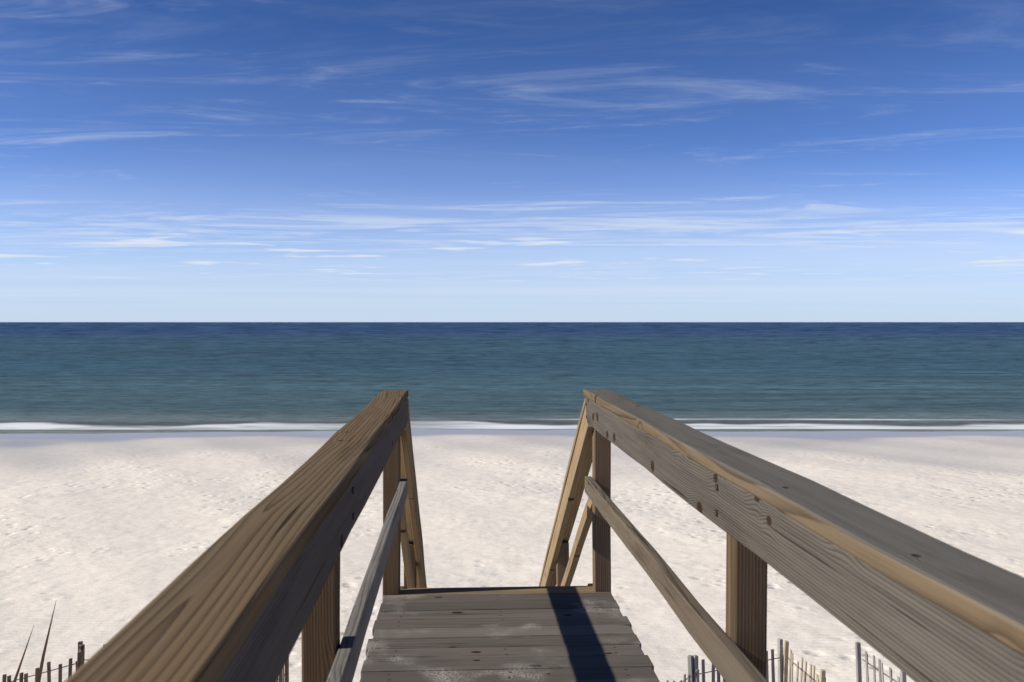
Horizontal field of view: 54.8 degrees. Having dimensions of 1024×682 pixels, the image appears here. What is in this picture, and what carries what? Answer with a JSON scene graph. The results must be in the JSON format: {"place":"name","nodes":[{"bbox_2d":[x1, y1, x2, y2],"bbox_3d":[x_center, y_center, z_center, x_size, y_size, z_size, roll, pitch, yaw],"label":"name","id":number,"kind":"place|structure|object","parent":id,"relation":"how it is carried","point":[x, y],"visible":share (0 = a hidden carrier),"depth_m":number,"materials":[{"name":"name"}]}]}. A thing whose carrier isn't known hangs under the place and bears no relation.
{"place":"outdoors","nodes":[
{"label":"outdoors","id":0,"kind":"place"},
{"bbox_2d":[360,586,659,681],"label":"boardwalk deck","id":1,"kind":"structure","parent":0,"point":[534,634],"depth_m":4.55,"materials":[{"name":"grey wood"}]},
{"bbox_2d":[65,389,1023,681],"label":"boardwalk railings","id":2,"kind":"object","parent":1,"relation":"attached to","point":[253,593],"visible":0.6,"depth_m":2.03,"materials":[{"name":"brown wood"}]},
{"bbox_2d":[0,429,1023,681],"bbox_3d":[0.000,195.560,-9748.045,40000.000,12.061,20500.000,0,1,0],"label":"beach sand","id":3,"kind":"structure","parent":0,"point":[104,537],"depth_m":25.76,"materials":[{"name":"beige sand"}]},
{"bbox_2d":[13,602,69,681],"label":"grass blades","id":4,"kind":"object","parent":3,"relation":"on","point":[40,667],"visible":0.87,"depth_m":3.41,"materials":[{"name":"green plant"}]},
{"bbox_2d":[2,638,906,681],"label":"sand fences","id":5,"kind":"object","parent":3,"relation":"on","point":[694,673],"visible":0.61,"depth_m":10.63,"materials":[{"name":"brown wood"}]},
{"bbox_2d":[0,322,1023,433],"bbox_3d":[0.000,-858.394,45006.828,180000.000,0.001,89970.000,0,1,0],"label":"sea","id":6,"kind":"structure","parent":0,"point":[103,377],"depth_m":108.41,"materials":[{"name":"blue liquid"}]},
{"bbox_2d":[0,0,1023,321],"label":"sky","id":7,"kind":"structure","parent":0,"point":[161,160],"materials":[{"name":"blue"}]}
]}

